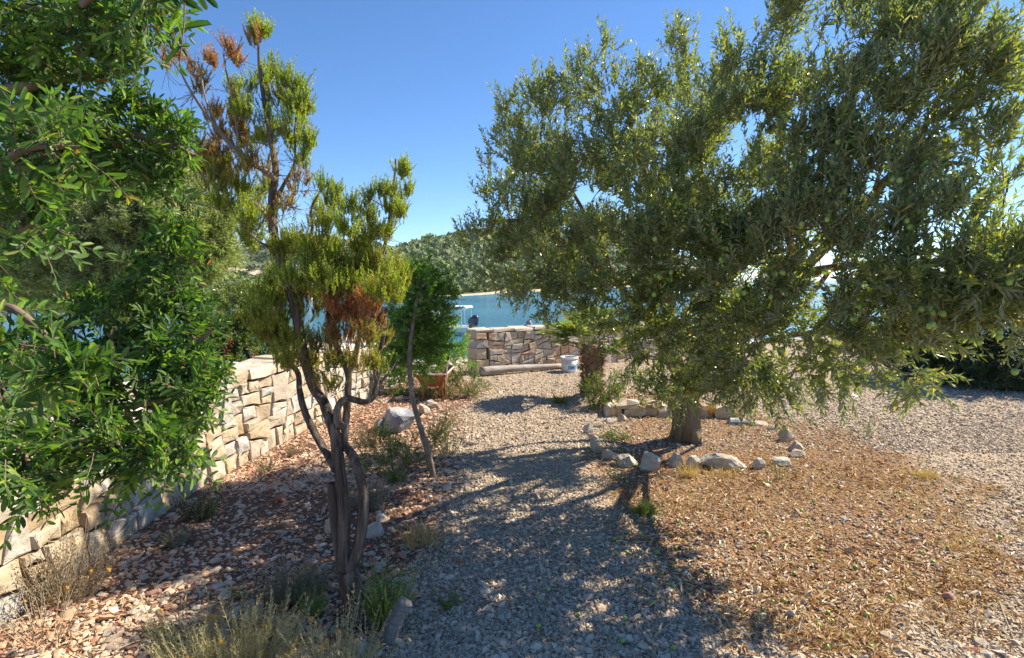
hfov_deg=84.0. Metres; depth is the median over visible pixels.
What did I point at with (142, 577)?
stone shard
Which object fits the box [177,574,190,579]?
stone shard
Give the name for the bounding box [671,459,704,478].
grass tuft
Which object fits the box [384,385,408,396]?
weed
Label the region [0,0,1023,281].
sky
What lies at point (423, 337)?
tree
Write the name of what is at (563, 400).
weed
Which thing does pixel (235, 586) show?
stone shard
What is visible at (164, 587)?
stone shard
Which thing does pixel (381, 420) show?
boulder
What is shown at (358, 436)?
weed
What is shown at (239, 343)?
lentisk shrub
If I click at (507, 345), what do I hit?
stone wall
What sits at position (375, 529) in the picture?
rock
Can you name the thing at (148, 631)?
weed
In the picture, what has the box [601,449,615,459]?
edging stone
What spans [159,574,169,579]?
stone shard
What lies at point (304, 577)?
grey bush
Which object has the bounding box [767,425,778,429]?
edging stone
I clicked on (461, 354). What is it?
shrub
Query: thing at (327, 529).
rock
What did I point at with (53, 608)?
stone shard
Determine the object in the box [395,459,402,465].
rock
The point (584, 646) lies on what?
gravel
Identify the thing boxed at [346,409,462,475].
weed bush
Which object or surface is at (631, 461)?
edging stone
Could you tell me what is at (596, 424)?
edging stone
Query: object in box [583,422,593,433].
edging stone
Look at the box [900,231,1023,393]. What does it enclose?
shrub
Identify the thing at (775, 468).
weed
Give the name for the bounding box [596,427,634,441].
weed
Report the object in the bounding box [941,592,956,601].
rock
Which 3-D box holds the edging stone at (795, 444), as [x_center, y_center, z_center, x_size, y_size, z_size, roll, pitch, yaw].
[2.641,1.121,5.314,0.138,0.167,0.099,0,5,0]
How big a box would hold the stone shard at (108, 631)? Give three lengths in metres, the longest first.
0.064 x 0.046 x 0.016 m
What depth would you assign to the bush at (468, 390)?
7.80 m
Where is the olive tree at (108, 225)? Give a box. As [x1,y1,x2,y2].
[0,130,249,384]
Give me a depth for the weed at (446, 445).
5.23 m
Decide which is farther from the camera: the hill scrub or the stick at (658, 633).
the hill scrub
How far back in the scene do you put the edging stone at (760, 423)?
6.30 m
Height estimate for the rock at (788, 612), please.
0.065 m
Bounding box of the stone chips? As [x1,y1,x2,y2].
[0,378,490,657]
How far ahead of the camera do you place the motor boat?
41.18 m
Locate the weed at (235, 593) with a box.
[228,577,253,598]
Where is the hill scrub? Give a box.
[123,234,442,272]
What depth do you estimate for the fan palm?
7.62 m
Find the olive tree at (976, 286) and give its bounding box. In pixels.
[448,0,1023,445]
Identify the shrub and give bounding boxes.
[201,276,293,361]
[374,311,478,389]
[869,301,971,378]
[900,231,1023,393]
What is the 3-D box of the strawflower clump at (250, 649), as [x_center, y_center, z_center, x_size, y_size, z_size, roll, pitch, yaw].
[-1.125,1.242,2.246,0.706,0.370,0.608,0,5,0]
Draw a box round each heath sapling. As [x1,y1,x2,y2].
[294,579,330,617]
[348,557,418,627]
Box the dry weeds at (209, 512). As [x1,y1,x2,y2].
[170,485,228,521]
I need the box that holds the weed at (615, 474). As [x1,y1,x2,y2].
[602,455,629,482]
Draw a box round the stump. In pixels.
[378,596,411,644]
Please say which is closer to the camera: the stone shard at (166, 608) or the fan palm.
the stone shard at (166, 608)
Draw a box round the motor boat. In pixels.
[408,305,478,335]
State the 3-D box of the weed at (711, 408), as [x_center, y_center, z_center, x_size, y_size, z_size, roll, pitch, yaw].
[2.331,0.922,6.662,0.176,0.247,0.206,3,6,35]
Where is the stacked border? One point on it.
(629, 406)
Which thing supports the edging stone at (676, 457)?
on the ground at (414, 513)
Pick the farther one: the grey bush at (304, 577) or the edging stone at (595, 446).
the edging stone at (595, 446)
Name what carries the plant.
in the wheelbarrow
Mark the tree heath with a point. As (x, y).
(371, 282)
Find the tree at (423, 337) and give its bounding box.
[365,249,464,476]
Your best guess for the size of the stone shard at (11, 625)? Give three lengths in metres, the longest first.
0.084 x 0.050 x 0.021 m
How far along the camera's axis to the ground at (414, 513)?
3.93 m
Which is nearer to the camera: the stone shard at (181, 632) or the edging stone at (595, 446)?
the stone shard at (181, 632)
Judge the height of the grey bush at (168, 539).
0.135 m
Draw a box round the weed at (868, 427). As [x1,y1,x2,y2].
[849,413,881,436]
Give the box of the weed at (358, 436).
[349,419,388,444]
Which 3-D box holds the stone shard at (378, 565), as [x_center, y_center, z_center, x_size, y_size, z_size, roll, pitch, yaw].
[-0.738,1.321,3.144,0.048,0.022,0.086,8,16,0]
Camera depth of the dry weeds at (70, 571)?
2.83 m
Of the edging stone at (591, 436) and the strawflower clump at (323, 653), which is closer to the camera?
the strawflower clump at (323, 653)
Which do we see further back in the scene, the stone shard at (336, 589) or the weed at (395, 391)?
the weed at (395, 391)
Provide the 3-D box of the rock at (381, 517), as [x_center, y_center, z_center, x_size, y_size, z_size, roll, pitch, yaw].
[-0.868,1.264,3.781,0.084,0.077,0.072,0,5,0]
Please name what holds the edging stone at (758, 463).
on the ground at (414, 513)
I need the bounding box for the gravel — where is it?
[351,349,1023,657]
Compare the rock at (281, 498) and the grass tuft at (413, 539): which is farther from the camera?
the rock at (281, 498)
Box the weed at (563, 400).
[552,392,571,403]
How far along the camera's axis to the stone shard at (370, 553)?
3.29 m
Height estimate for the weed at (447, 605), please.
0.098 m
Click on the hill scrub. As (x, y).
(253, 266)
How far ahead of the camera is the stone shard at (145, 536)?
3.53 m
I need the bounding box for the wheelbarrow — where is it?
[415,356,453,400]
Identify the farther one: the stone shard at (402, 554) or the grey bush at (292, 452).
the grey bush at (292, 452)
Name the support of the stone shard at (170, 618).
on the ground at (414, 513)
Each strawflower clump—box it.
[135,574,319,657]
[277,586,408,657]
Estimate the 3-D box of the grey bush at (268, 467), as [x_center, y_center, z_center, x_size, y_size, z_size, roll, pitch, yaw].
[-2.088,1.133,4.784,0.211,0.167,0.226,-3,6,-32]
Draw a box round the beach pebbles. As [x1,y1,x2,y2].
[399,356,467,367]
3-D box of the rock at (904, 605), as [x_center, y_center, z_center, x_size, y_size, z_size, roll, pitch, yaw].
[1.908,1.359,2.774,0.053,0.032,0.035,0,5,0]
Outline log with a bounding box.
[479,364,561,375]
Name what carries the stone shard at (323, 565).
on the ground at (414, 513)
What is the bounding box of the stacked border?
[603,398,732,418]
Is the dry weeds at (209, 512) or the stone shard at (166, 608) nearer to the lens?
the stone shard at (166, 608)
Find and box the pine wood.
[202,226,722,300]
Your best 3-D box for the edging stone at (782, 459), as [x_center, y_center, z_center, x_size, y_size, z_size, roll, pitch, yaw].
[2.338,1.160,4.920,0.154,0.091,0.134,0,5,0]
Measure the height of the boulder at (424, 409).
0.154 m
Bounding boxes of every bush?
[150,522,194,547]
[248,546,337,604]
[250,455,276,472]
[279,441,307,455]
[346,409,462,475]
[347,469,394,509]
[437,362,492,398]
[573,367,629,409]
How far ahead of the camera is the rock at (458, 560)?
3.21 m
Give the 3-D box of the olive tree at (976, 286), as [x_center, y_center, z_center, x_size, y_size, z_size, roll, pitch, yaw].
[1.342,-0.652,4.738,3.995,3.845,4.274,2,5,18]
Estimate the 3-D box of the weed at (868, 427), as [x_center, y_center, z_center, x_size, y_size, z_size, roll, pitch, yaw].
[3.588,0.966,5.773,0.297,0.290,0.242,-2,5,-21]
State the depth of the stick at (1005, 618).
2.69 m
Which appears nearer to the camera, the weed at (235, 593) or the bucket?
the weed at (235, 593)
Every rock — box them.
[274,494,286,502]
[324,519,330,533]
[366,520,383,538]
[375,513,387,521]
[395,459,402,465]
[425,399,439,408]
[453,558,462,562]
[637,642,651,650]
[783,610,795,617]
[844,547,852,552]
[898,604,909,608]
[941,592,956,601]
[963,646,981,653]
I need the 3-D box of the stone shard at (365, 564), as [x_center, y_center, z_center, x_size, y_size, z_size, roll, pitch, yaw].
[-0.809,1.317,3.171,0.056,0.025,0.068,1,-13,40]
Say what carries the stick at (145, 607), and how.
on the stone chips
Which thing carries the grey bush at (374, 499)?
on the ground at (414, 513)
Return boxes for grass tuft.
[387,516,457,554]
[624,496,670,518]
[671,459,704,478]
[698,464,743,479]
[906,468,941,479]
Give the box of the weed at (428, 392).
[414,385,447,397]
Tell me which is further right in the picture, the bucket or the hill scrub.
the bucket
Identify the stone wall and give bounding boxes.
[0,335,397,625]
[466,319,719,375]
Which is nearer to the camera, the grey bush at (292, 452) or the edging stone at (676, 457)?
the edging stone at (676, 457)
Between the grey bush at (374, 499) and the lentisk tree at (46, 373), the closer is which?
the lentisk tree at (46, 373)
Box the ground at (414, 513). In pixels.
[0,337,1023,657]
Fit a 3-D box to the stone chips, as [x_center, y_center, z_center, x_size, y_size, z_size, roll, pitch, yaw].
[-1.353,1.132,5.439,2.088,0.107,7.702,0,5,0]
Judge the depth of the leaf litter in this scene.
3.10 m
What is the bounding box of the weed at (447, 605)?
[431,584,464,609]
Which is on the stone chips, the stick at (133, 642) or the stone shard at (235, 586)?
the stick at (133, 642)
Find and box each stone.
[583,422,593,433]
[588,434,598,440]
[590,437,603,452]
[593,422,601,426]
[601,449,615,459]
[604,417,615,423]
[615,453,637,467]
[617,414,626,421]
[639,451,661,471]
[667,452,683,466]
[686,455,699,467]
[700,453,746,469]
[727,418,749,425]
[749,420,767,425]
[752,457,764,468]
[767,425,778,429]
[772,456,791,466]
[777,429,795,441]
[787,440,803,450]
[790,449,805,457]
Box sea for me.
[0,282,1011,391]
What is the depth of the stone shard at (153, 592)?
2.89 m
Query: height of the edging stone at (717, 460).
0.140 m
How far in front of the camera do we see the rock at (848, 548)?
3.37 m
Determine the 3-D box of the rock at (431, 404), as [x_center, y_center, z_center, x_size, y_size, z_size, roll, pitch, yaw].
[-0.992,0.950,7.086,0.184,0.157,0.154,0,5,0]
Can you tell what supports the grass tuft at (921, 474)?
on the ground at (414, 513)
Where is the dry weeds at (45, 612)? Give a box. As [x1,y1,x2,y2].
[0,566,112,649]
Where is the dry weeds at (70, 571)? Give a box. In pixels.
[9,510,141,607]
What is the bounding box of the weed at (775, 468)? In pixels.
[764,458,799,479]
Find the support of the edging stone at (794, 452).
on the ground at (414, 513)
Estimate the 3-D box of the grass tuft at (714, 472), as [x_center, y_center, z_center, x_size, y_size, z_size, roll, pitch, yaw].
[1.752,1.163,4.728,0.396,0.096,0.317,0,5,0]
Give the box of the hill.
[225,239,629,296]
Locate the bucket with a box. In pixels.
[560,355,578,372]
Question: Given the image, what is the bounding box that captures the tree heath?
[156,8,419,630]
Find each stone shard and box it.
[2,622,20,628]
[49,606,57,611]
[68,625,79,633]
[102,626,114,635]
[102,634,120,642]
[124,579,132,587]
[124,644,140,650]
[127,607,140,614]
[136,573,148,580]
[141,534,151,538]
[145,589,161,596]
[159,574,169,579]
[160,583,170,589]
[164,604,175,610]
[166,615,177,621]
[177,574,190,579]
[179,624,192,635]
[217,590,226,599]
[228,585,240,590]
[277,530,287,534]
[318,563,326,568]
[334,585,339,592]
[362,562,372,567]
[368,551,375,555]
[374,562,381,572]
[398,552,406,559]
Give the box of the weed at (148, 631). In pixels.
[140,617,172,641]
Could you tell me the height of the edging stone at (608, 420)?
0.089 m
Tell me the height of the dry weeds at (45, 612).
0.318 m
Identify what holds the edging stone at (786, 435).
on the ground at (414, 513)
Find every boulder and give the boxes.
[374,418,385,429]
[383,407,414,433]
[418,404,429,414]
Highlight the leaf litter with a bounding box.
[0,386,1023,657]
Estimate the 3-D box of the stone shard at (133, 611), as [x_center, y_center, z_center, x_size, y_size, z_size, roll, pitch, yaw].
[-1.818,1.359,2.735,0.042,0.022,0.062,18,18,34]
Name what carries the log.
on the ground at (414, 513)
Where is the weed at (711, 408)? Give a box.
[704,404,717,416]
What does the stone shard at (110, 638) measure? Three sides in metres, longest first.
0.082 x 0.058 x 0.015 m
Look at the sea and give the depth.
67.87 m
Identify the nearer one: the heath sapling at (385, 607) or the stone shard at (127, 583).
the heath sapling at (385, 607)
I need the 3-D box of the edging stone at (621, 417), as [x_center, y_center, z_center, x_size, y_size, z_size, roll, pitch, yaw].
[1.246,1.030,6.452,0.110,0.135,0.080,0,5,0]
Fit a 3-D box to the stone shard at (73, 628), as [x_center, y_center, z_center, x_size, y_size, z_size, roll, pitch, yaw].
[-1.990,1.367,2.586,0.033,0.023,0.061,8,4,3]
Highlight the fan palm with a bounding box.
[533,301,628,394]
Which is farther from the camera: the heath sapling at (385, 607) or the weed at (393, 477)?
the weed at (393, 477)
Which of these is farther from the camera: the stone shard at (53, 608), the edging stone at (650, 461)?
the edging stone at (650, 461)
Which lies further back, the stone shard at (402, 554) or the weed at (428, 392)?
the weed at (428, 392)
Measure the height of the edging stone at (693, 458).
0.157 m
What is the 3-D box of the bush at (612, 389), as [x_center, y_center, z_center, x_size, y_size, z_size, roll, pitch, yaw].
[1.161,0.734,7.063,0.737,0.555,0.551,-3,6,-27]
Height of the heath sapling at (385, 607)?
0.294 m
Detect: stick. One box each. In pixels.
[120,640,153,648]
[139,594,157,634]
[653,620,673,637]
[889,558,953,564]
[999,601,1013,638]
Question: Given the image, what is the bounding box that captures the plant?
[421,361,449,376]
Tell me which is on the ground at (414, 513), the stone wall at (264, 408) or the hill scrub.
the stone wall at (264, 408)
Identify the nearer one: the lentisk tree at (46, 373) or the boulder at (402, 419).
the lentisk tree at (46, 373)
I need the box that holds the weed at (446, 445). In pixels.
[424,421,465,454]
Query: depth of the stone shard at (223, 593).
2.87 m
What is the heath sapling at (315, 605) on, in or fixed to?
on the ground at (414, 513)
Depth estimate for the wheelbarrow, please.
7.56 m
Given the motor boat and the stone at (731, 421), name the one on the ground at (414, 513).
the stone at (731, 421)
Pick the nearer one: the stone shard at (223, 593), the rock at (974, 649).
the rock at (974, 649)
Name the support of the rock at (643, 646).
on the ground at (414, 513)
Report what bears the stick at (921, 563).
on the ground at (414, 513)
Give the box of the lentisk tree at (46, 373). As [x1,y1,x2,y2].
[0,0,239,550]
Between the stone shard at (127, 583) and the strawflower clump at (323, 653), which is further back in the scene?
the stone shard at (127, 583)
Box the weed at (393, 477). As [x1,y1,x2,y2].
[381,465,409,483]
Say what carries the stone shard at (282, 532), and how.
on the ground at (414, 513)
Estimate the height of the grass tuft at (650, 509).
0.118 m
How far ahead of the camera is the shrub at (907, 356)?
9.47 m
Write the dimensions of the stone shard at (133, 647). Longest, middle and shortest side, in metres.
0.067 x 0.037 x 0.022 m
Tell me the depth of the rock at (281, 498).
4.13 m
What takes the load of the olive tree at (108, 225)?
on the ground at (414, 513)

